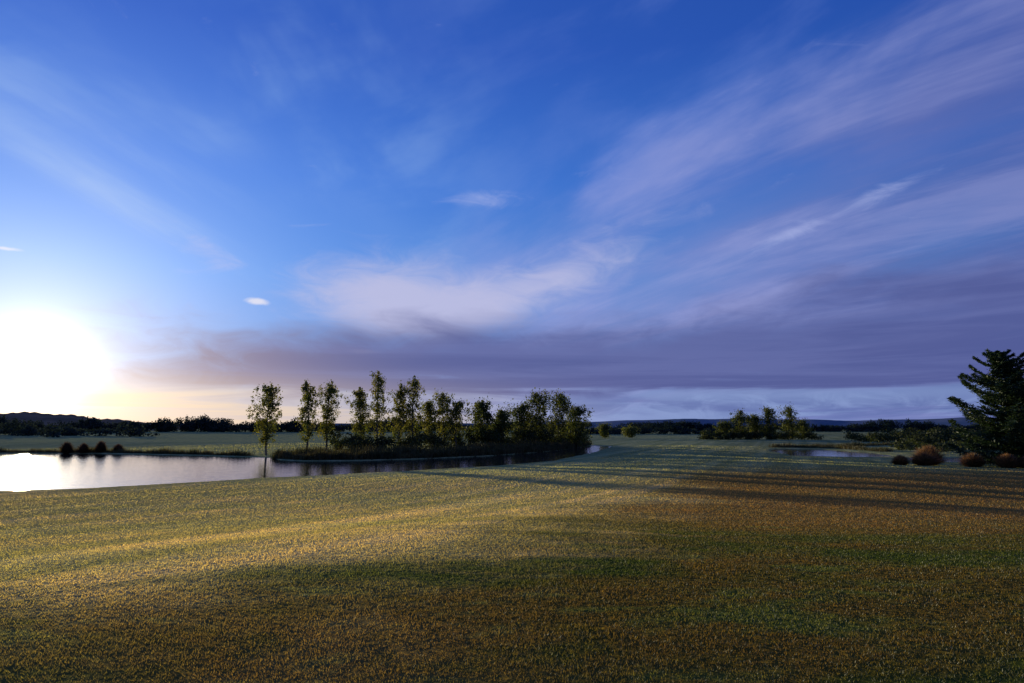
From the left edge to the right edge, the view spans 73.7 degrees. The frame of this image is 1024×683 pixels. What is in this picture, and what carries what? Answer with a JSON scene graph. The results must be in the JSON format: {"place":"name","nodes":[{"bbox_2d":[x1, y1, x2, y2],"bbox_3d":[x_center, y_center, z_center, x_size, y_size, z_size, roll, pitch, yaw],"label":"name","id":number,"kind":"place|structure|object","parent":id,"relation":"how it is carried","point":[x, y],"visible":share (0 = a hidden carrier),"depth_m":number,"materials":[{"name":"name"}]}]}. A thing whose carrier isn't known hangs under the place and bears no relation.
{"place":"outdoors","nodes":[
{"label":"outdoors","id":0,"kind":"place"},
{"bbox_2d":[0,411,178,430],"bbox_3d":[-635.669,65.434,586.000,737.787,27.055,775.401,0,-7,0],"label":"wooded hill","id":1,"kind":"structure","parent":0,"point":[37,416],"depth_m":757.97,"materials":[{"name":"green plant"}]},
{"bbox_2d":[0,445,610,490],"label":"lake","id":2,"kind":"structure","parent":0,"point":[18,472],"depth_m":69.23,"materials":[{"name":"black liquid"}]},
{"bbox_2d":[0,428,1023,682],"bbox_3d":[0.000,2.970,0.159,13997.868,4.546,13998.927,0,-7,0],"label":"ground","id":3,"kind":"structure","parent":0,"point":[282,438],"depth_m":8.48,"materials":[{"name":"green plant"}]},
{"bbox_2d":[58,441,75,453],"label":"tussock grass","id":4,"kind":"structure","parent":3,"relation":"on","point":[66,448],"depth_m":106.19,"materials":[{"name":"plant"}]},
{"bbox_2d":[0,420,159,436],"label":"distant treeline","id":5,"kind":"object","parent":3,"relation":"on","point":[32,430],"visible":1,"depth_m":255.74,"materials":[{"name":"green plant"}]},
{"bbox_2d":[74,443,89,452],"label":"tussock grass","id":6,"kind":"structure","parent":3,"relation":"on","point":[83,448],"depth_m":106.86,"materials":[{"name":"plant"}]},
{"bbox_2d":[94,440,108,452],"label":"tussock grass","id":7,"kind":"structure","parent":3,"relation":"on","point":[101,446],"depth_m":107.49,"materials":[{"name":"plant"}]},
{"bbox_2d":[112,444,124,450],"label":"tussock grass","id":8,"kind":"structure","parent":3,"relation":"on","point":[118,446],"depth_m":108.29,"materials":[{"name":"plant"}]},
{"bbox_2d":[0,447,254,455],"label":"reed bed","id":9,"kind":"object","parent":3,"relation":"on","point":[197,452],"visible":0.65,"depth_m":103.78,"materials":[{"name":"green plant"}]},
{"bbox_2d":[0,413,428,431],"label":"distant treeline","id":10,"kind":"object","parent":3,"relation":"on","point":[208,424],"visible":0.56,"depth_m":446.60,"materials":[{"name":"green plant"}]},
{"bbox_2d":[246,382,282,454],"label":"poplar tree","id":11,"kind":"object","parent":3,"relation":"on","point":[270,392],"visible":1,"depth_m":97.27,"materials":[{"name":"green plant"}]},
{"bbox_2d":[294,380,325,447],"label":"poplar tree","id":12,"kind":"object","parent":3,"relation":"on","point":[307,394],"visible":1,"depth_m":107.12,"materials":[{"name":"green plant"}]},
{"bbox_2d":[314,379,342,449],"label":"poplar tree","id":13,"kind":"object","parent":3,"relation":"on","point":[329,422],"visible":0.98,"depth_m":109.35,"materials":[{"name":"green plant"}]},
{"bbox_2d":[343,387,374,441],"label":"poplar tree","id":14,"kind":"object","parent":3,"relation":"on","point":[360,403],"visible":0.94,"depth_m":111.22,"materials":[{"name":"green plant"}]},
{"bbox_2d":[362,370,394,440],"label":"poplar tree","id":15,"kind":"object","parent":3,"relation":"on","point":[379,390],"visible":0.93,"depth_m":112.17,"materials":[{"name":"green plant"}]},
{"bbox_2d":[387,380,413,441],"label":"poplar tree","id":16,"kind":"object","parent":3,"relation":"on","point":[400,394],"visible":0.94,"depth_m":113.28,"materials":[{"name":"green plant"}]},
{"bbox_2d":[400,375,432,436],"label":"poplar tree","id":17,"kind":"object","parent":3,"relation":"on","point":[415,384],"visible":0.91,"depth_m":113.38,"materials":[{"name":"green plant"}]},
{"bbox_2d":[417,399,444,447],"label":"poplar tree","id":18,"kind":"object","parent":3,"relation":"on","point":[429,413],"visible":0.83,"depth_m":114.62,"materials":[{"name":"green plant"}]},
{"bbox_2d":[269,439,593,459],"bbox_3d":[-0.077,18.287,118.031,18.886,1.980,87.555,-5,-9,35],"label":"reed bed","id":19,"kind":"object","parent":3,"relation":"on","point":[388,454],"visible":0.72,"depth_m":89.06,"materials":[{"name":"green plant"}]},
{"bbox_2d":[425,388,461,438],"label":"poplar tree","id":20,"kind":"object","parent":3,"relation":"on","point":[442,400],"visible":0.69,"depth_m":116.26,"materials":[{"name":"green plant"}]},
{"bbox_2d":[438,398,469,444],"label":"poplar tree","id":21,"kind":"object","parent":3,"relation":"on","point":[456,434],"visible":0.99,"depth_m":114.74,"materials":[{"name":"green plant"}]},
{"bbox_2d":[327,424,584,449],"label":"bank shrubs","id":22,"kind":"object","parent":3,"relation":"on","point":[491,436],"visible":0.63,"depth_m":109.97,"materials":[{"name":"green plant"}]},
{"bbox_2d":[462,396,496,442],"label":"alder tree","id":23,"kind":"object","parent":3,"relation":"on","point":[482,413],"visible":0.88,"depth_m":118.56,"materials":[{"name":"green plant"}]},
{"bbox_2d":[483,404,515,444],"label":"alder tree","id":24,"kind":"object","parent":3,"relation":"on","point":[502,424],"visible":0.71,"depth_m":120.36,"materials":[{"name":"green plant"}]},
{"bbox_2d":[432,421,594,430],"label":"distant treeline","id":25,"kind":"object","parent":3,"relation":"on","point":[465,426],"visible":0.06,"depth_m":523.76,"materials":[{"name":"green plant"}]},
{"bbox_2d":[503,397,539,439],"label":"alder tree","id":26,"kind":"object","parent":3,"relation":"on","point":[518,412],"visible":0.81,"depth_m":128.47,"materials":[{"name":"green plant"}]},
{"bbox_2d":[522,387,559,439],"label":"alder tree","id":27,"kind":"object","parent":3,"relation":"on","point":[537,403],"visible":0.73,"depth_m":130.45,"materials":[{"name":"green plant"}]},
{"bbox_2d":[540,388,577,442],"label":"alder tree","id":28,"kind":"object","parent":3,"relation":"on","point":[562,400],"visible":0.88,"depth_m":133.99,"materials":[{"name":"green plant"}]},
{"bbox_2d":[565,403,594,447],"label":"alder tree","id":29,"kind":"object","parent":3,"relation":"on","point":[578,423],"visible":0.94,"depth_m":136.57,"materials":[{"name":"green plant"}]},
{"bbox_2d":[594,422,612,437],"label":"alder tree","id":30,"kind":"object","parent":3,"relation":"on","point":[604,430],"visible":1,"depth_m":202.72,"materials":[{"name":"green plant"}]},
{"bbox_2d":[620,425,639,437],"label":"alder tree","id":31,"kind":"object","parent":3,"relation":"on","point":[630,431],"visible":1,"depth_m":207.27,"materials":[{"name":"green plant"}]},
{"bbox_2d":[552,423,771,434],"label":"distant treeline","id":32,"kind":"object","parent":3,"relation":"on","point":[676,428],"visible":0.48,"depth_m":317.18,"materials":[{"name":"green plant"}]},
{"bbox_2d":[712,418,738,439],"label":"alder tree","id":33,"kind":"object","parent":3,"relation":"on","point":[724,426],"visible":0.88,"depth_m":178.12,"materials":[{"name":"green plant"}]},
{"bbox_2d":[729,408,752,438],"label":"alder tree","id":34,"kind":"object","parent":3,"relation":"on","point":[740,417],"visible":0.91,"depth_m":178.77,"materials":[{"name":"green plant"}]},
{"bbox_2d":[743,412,766,432],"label":"alder tree","id":35,"kind":"object","parent":3,"relation":"on","point":[755,422],"visible":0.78,"depth_m":179.98,"materials":[{"name":"green plant"}]},
{"bbox_2d":[759,405,784,437],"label":"alder tree","id":36,"kind":"object","parent":3,"relation":"on","point":[768,417],"visible":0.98,"depth_m":178.09,"materials":[{"name":"green plant"}]},
{"bbox_2d":[776,404,800,439],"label":"alder tree","id":37,"kind":"object","parent":3,"relation":"on","point":[788,412],"visible":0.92,"depth_m":178.51,"materials":[{"name":"green plant"}]},
{"bbox_2d":[616,418,981,431],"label":"distant treeline","id":38,"kind":"object","parent":3,"relation":"on","point":[871,426],"visible":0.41,"depth_m":466.54,"materials":[{"name":"green plant"}]},
{"bbox_2d":[791,418,816,439],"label":"alder tree","id":39,"kind":"object","parent":3,"relation":"on","point":[804,427],"visible":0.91,"depth_m":180.79,"materials":[{"name":"green plant"}]},
{"bbox_2d":[768,441,894,451],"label":"reed bed","id":40,"kind":"object","parent":3,"relation":"on","point":[852,446],"visible":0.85,"depth_m":132.41,"materials":[{"name":"green plant"}]},
{"bbox_2d":[697,426,995,451],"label":"marsh shrubs","id":41,"kind":"object","parent":3,"relation":"on","point":[907,439],"visible":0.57,"depth_m":144.31,"materials":[{"name":"green plant"}]},
{"bbox_2d":[907,451,940,465],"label":"tussock grass","id":42,"kind":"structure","parent":3,"relation":"on","point":[925,459],"depth_m":64.69,"materials":[{"name":"brown plant"}]},
{"bbox_2d":[952,452,991,466],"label":"tussock grass","id":43,"kind":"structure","parent":3,"relation":"on","point":[972,459],"depth_m":62.61,"materials":[{"name":"brown plant"}]},
{"bbox_2d":[945,348,1023,465],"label":"cedar tree","id":44,"kind":"object","parent":3,"relation":"on","point":[1005,431],"visible":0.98,"depth_m":64.29,"materials":[{"name":"green plant"}]},
{"bbox_2d":[992,453,1021,467],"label":"tussock grass","id":45,"kind":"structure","parent":3,"relation":"on","point":[1006,460],"depth_m":60.74,"materials":[{"name":"brown plant"}]},
{"bbox_2d":[0,0,1023,424],"label":"sky","id":46,"kind":"structure","parent":0,"point":[630,209],"materials":[{"name":"blue"}]},
{"bbox_2d":[178,417,995,427],"bbox_3d":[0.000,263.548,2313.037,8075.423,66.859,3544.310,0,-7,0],"label":"distant hills","id":47,"kind":"structure","parent":0,"point":[959,420],"depth_m":3348.51,"materials":[{"name":"green plant"}]},
{"bbox_2d":[771,449,893,456],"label":"pond","id":48,"kind":"structure","parent":0,"point":[811,452],"depth_m":106.85,"materials":[{"name":"blue liquid"}]},
{"bbox_2d":[888,454,909,464],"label":"tussock grass","id":49,"kind":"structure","parent":0,"point":[899,460],"depth_m":65.74,"materials":[{"name":"plant"}]},
{"bbox_2d":[911,444,956,465],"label":"tussock grass","id":50,"kind":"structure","parent":0,"point":[929,448],"depth_m":66.59,"materials":[{"name":"brown plant"}]},
{"bbox_2d":[908,457,994,461],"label":"pond","id":51,"kind":"structure","parent":0,"point":[954,460],"depth_m":86.75,"materials":[{"name":"liquid"}]},
{"bbox_2d":[1016,456,1023,467],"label":"tussock grass","id":52,"kind":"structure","parent":0,"point":[1022,463],"depth_m":60.73,"materials":[{"name":"brown plant"}]}
]}

